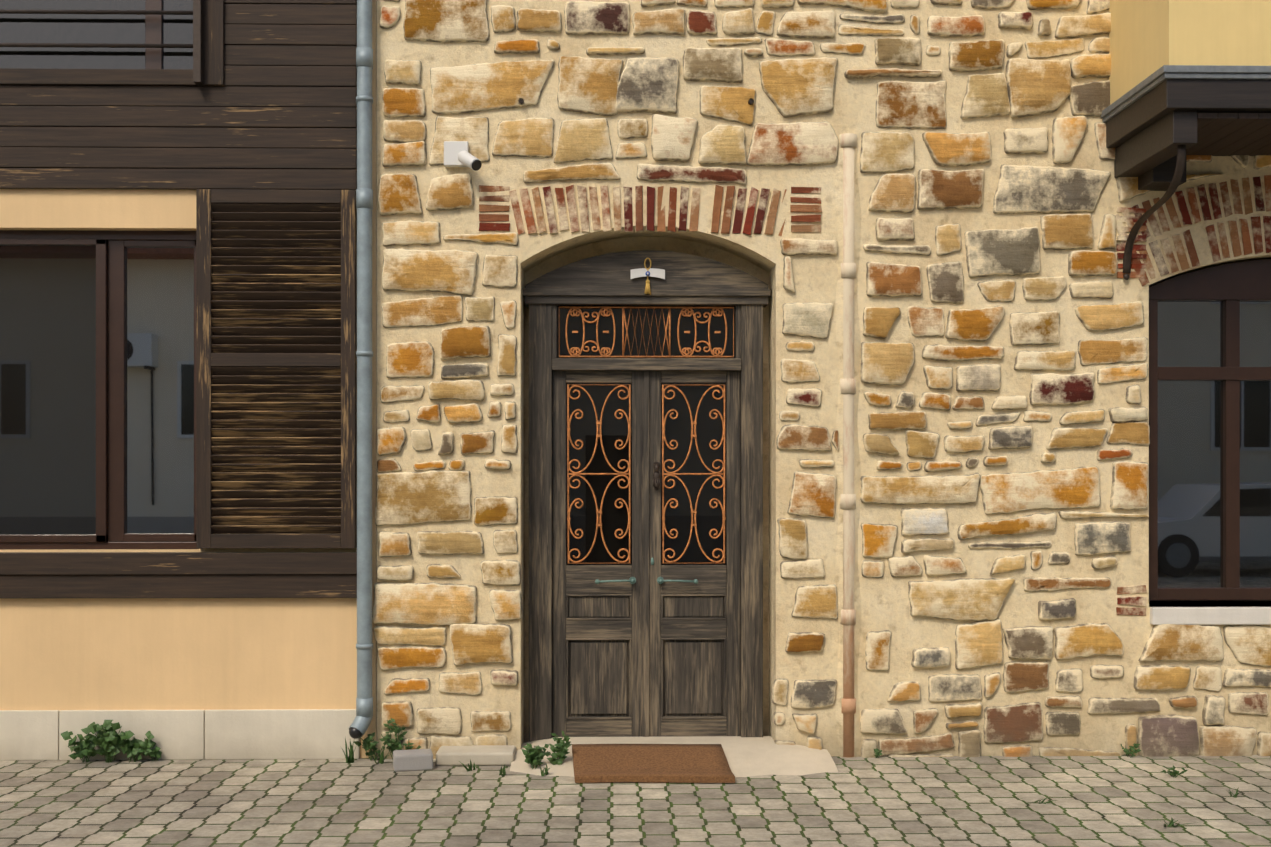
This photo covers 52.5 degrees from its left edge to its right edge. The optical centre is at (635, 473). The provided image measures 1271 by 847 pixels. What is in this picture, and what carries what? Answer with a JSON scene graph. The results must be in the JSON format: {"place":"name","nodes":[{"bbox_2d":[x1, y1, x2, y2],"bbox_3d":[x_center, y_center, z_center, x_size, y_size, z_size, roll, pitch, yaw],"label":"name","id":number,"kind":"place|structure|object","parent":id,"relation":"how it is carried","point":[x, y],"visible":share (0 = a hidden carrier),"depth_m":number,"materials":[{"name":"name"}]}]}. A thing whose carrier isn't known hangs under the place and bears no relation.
{"place":"outdoors","nodes":[
{"label":"outdoors","id":0,"kind":"place"},
{"bbox_2d":[0,755,1270,846],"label":"ground","id":1,"kind":"structure","parent":0,"point":[1101,801],"depth_m":5.95,"materials":[{"name":"grey stone"}]},
{"bbox_2d":[0,709,359,759],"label":"wall plinth","id":2,"kind":"structure","parent":1,"relation":"on","point":[232,734],"depth_m":6.90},
{"bbox_2d":[0,0,376,757],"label":"plaster wall","id":3,"kind":"structure","parent":1,"relation":"on","point":[178,652],"depth_m":6.92,"materials":[{"name":"beige paint"}]},
{"bbox_2d":[0,0,192,68],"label":"window glass","id":4,"kind":"object","parent":3,"relation":"attached to","point":[82,28],"depth_m":6.89,"materials":[{"name":"grey glass"}]},
{"bbox_2d":[145,0,162,68],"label":"window mullions","id":5,"kind":"object","parent":4,"relation":"attached to","point":[153,35],"depth_m":6.88,"materials":[{"name":"wood"}]},
{"bbox_2d":[0,230,196,549],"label":"window frame","id":6,"kind":"object","parent":3,"relation":"attached to","point":[111,246],"visible":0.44,"depth_m":6.99,"materials":[{"name":"brown wood"}]},
{"bbox_2d":[0,245,95,534],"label":"window glass","id":7,"kind":"object","parent":6,"relation":"in","point":[47,389],"visible":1,"depth_m":6.99,"materials":[{"name":"glass"}]},
{"bbox_2d":[126,247,193,532],"bbox_3d":[-2.572,-0.455,7.022,0.409,1.729,0.001,0,0,-1],"label":"window glass","id":8,"kind":"object","parent":6,"relation":"in","point":[159,389],"visible":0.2,"depth_m":7.02,"materials":[{"name":"clear glass"}]},
{"bbox_2d":[0,0,204,85],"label":"window guard rails","id":9,"kind":"object","parent":3,"relation":"attached to","point":[197,13],"depth_m":6.82,"materials":[{"name":"metal"}]},
{"bbox_2d":[0,0,356,598],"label":"siding","id":10,"kind":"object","parent":3,"relation":"attached to","point":[273,119],"visible":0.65,"depth_m":6.89,"materials":[{"name":"brown wood"}]},
{"bbox_2d":[211,203,340,533],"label":"house shutter louvres","id":11,"kind":"object","parent":3,"relation":"attached to","point":[276,278],"visible":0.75,"depth_m":6.90,"materials":[{"name":"brown wood"}]},
{"bbox_2d":[196,0,356,548],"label":"frame","id":12,"kind":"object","parent":3,"relation":"attached to","point":[214,44],"visible":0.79,"depth_m":6.87,"materials":[{"name":"brown wood"}]},
{"bbox_2d":[349,0,372,736],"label":"drain pipe","id":13,"kind":"object","parent":3,"relation":"attached to","point":[364,355],"visible":0.96,"depth_m":6.84,"materials":[{"name":"metal"}]},
{"bbox_2d":[349,727,361,738],"bbox_3d":[-1.479,1.364,6.813,0.074,0.074,0.070,0,0,-1],"label":"downspout outlet","id":14,"kind":"object","parent":13,"relation":"attached to","point":[354,733],"visible":0.73,"depth_m":6.79,"materials":[{"name":"black metal"}]},
{"bbox_2d":[393,749,432,771],"bbox_3d":[-1.158,1.489,6.702,0.200,0.085,0.140,0,0,-13],"label":"stone block","id":15,"kind":"object","parent":1,"relation":"on","point":[413,760],"depth_m":6.64,"materials":[{"name":"stone"}]},
{"bbox_2d":[436,745,515,765],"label":"stone block","id":16,"kind":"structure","parent":1,"relation":"on","point":[490,755],"depth_m":6.75,"materials":[{"name":"beige stone"}]},
{"bbox_2d":[61,718,1240,826],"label":"weeds","id":17,"kind":"object","parent":1,"relation":"on","point":[109,740],"visible":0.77,"depth_m":6.82,"materials":[{"name":"green plant"}]},
{"bbox_2d":[510,736,837,776],"bbox_3d":[0.194,1.498,6.819,1.691,0.074,0.692,0,0,-1],"label":"doorstep","id":18,"kind":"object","parent":1,"relation":"on","point":[753,756],"depth_m":6.79,"materials":[{"name":"beige stone"}]},
{"bbox_2d":[572,744,734,782],"bbox_3d":[0.078,1.479,6.599,0.820,0.093,0.490,0,0,-1],"label":"door mat","id":19,"kind":"object","parent":18,"relation":"on","point":[671,763],"depth_m":6.58,"materials":[{"name":"brown carpet"}]},
{"bbox_2d":[372,0,1270,758],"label":"rubble stone wall","id":20,"kind":"structure","parent":1,"relation":"on","point":[794,88],"depth_m":6.96,"materials":[{"name":"beige stone"}]},
{"bbox_2d":[518,98,753,104],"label":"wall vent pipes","id":21,"kind":"object","parent":20,"relation":"attached to","point":[521,101],"depth_m":6.93,"materials":[{"name":"metal"}]},
{"bbox_2d":[377,0,1270,757],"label":"wall mortar","id":22,"kind":"object","parent":1,"relation":"on","point":[885,602],"visible":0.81,"depth_m":6.99,"materials":[{"name":"beige concrete"}]},
{"bbox_2d":[444,141,481,170],"bbox_3d":[-0.911,-1.692,6.885,0.254,0.180,0.112,0,0,36],"label":"security camera","id":23,"kind":"object","parent":22,"relation":"attached to","point":[457,154],"visible":0.98,"depth_m":6.90,"materials":[{"name":"white plastic"}]},
{"bbox_2d":[522,250,770,736],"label":"door panels","id":24,"kind":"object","parent":22,"relation":"attached to","point":[688,280],"depth_m":7.13,"materials":[{"name":"brown wood"}]},
{"bbox_2d":[529,304,762,741],"bbox_3d":[0.058,0.238,7.198,1.298,2.485,0.130,0,0,-1],"label":"wood door","id":25,"kind":"structure","parent":24,"relation":"in","point":[646,678],"depth_m":7.16,"materials":[{"name":"brown wood"}]},
{"bbox_2d":[557,305,734,564],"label":"grilles","id":26,"kind":"object","parent":25,"relation":"in","point":[613,517],"visible":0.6,"depth_m":7.19,"materials":[{"name":"orange metal"}]},
{"bbox_2d":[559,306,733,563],"bbox_3d":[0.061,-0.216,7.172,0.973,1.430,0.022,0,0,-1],"label":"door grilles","id":27,"kind":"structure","parent":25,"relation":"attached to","point":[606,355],"depth_m":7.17,"materials":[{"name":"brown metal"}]},
{"bbox_2d":[595,558,697,583],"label":"door handles","id":28,"kind":"object","parent":25,"relation":"attached to","point":[632,580],"depth_m":7.11,"materials":[{"name":"metal"}]},
{"bbox_2d":[653,462,660,490],"bbox_3d":[0.117,0.012,7.142,0.044,0.162,0.054,0,0,-1],"label":"door lock","id":29,"kind":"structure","parent":25,"relation":"attached to","point":[656,477],"depth_m":7.12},
{"bbox_2d":[631,258,664,294],"bbox_3d":[0.068,-1.089,7.099,0.190,0.206,0.034,0,0,-1],"label":"welcome sign tassel","id":30,"kind":"object","parent":24,"relation":"attached to","point":[648,272],"visible":1,"depth_m":7.10,"materials":[{"name":"white"}]},
{"bbox_2d":[839,133,856,756],"bbox_3d":[1.152,-0.153,6.998,0.104,3.368,0.104,0,0,-1],"label":"wall pipe","id":31,"kind":"object","parent":22,"relation":"attached to","point":[848,142],"depth_m":6.96,"materials":[{"name":"beige metal"}]},
{"bbox_2d":[835,138,860,756],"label":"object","id":32,"kind":"structure","parent":31,"relation":"attached to","point":[839,421],"depth_m":6.97,"materials":[{"name":"beige metal"}]},
{"bbox_2d":[1123,145,1185,279],"bbox_3d":[2.670,-1.330,6.652,0.044,0.558,0.696,0,0,-1],"label":"support bracket","id":33,"kind":"object","parent":22,"relation":"attached to","point":[1173,186],"visible":1,"depth_m":6.63,"materials":[{"name":"black metal"}]},
{"bbox_2d":[1109,0,1270,104],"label":"bay window wall","id":34,"kind":"structure","parent":22,"relation":"attached to","point":[1148,38],"depth_m":6.25,"materials":[{"name":"beige paint"}]},
{"bbox_2d":[1101,65,1270,121],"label":"metal flashing","id":35,"kind":"object","parent":34,"relation":"attached to","point":[1163,73],"visible":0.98,"depth_m":6.22,"materials":[{"name":"grey metal"}]},
{"bbox_2d":[1106,79,1270,190],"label":"bay fascia joists","id":36,"kind":"object","parent":34,"relation":"attached to","point":[1148,132],"visible":0.81,"depth_m":6.34,"materials":[{"name":"wood"}]},
{"bbox_2d":[1186,113,1270,155],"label":"bay soffit planks","id":37,"kind":"object","parent":34,"relation":"attached to","point":[1226,134],"visible":0.65,"depth_m":6.57,"materials":[{"name":"brown wood"}]},
{"bbox_2d":[1149,259,1270,599],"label":"window frame","id":38,"kind":"object","parent":22,"relation":"attached to","point":[1231,286],"visible":0.81,"depth_m":7.11,"materials":[{"name":"brown wood"}]},
{"bbox_2d":[1158,301,1270,587],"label":"window glass","id":39,"kind":"object","parent":38,"relation":"attached to","point":[1190,481],"depth_m":7.15,"materials":[{"name":"clear glass"}]},
{"bbox_2d":[1149,601,1270,624],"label":"window sill","id":40,"kind":"structure","parent":22,"relation":"attached to","point":[1219,615],"depth_m":6.98,"materials":[{"name":"stone"}]},
{"bbox_2d":[1149,271,1270,600],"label":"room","id":41,"kind":"object","parent":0,"point":[1196,600],"depth_m":7.34,"materials":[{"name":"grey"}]}
]}

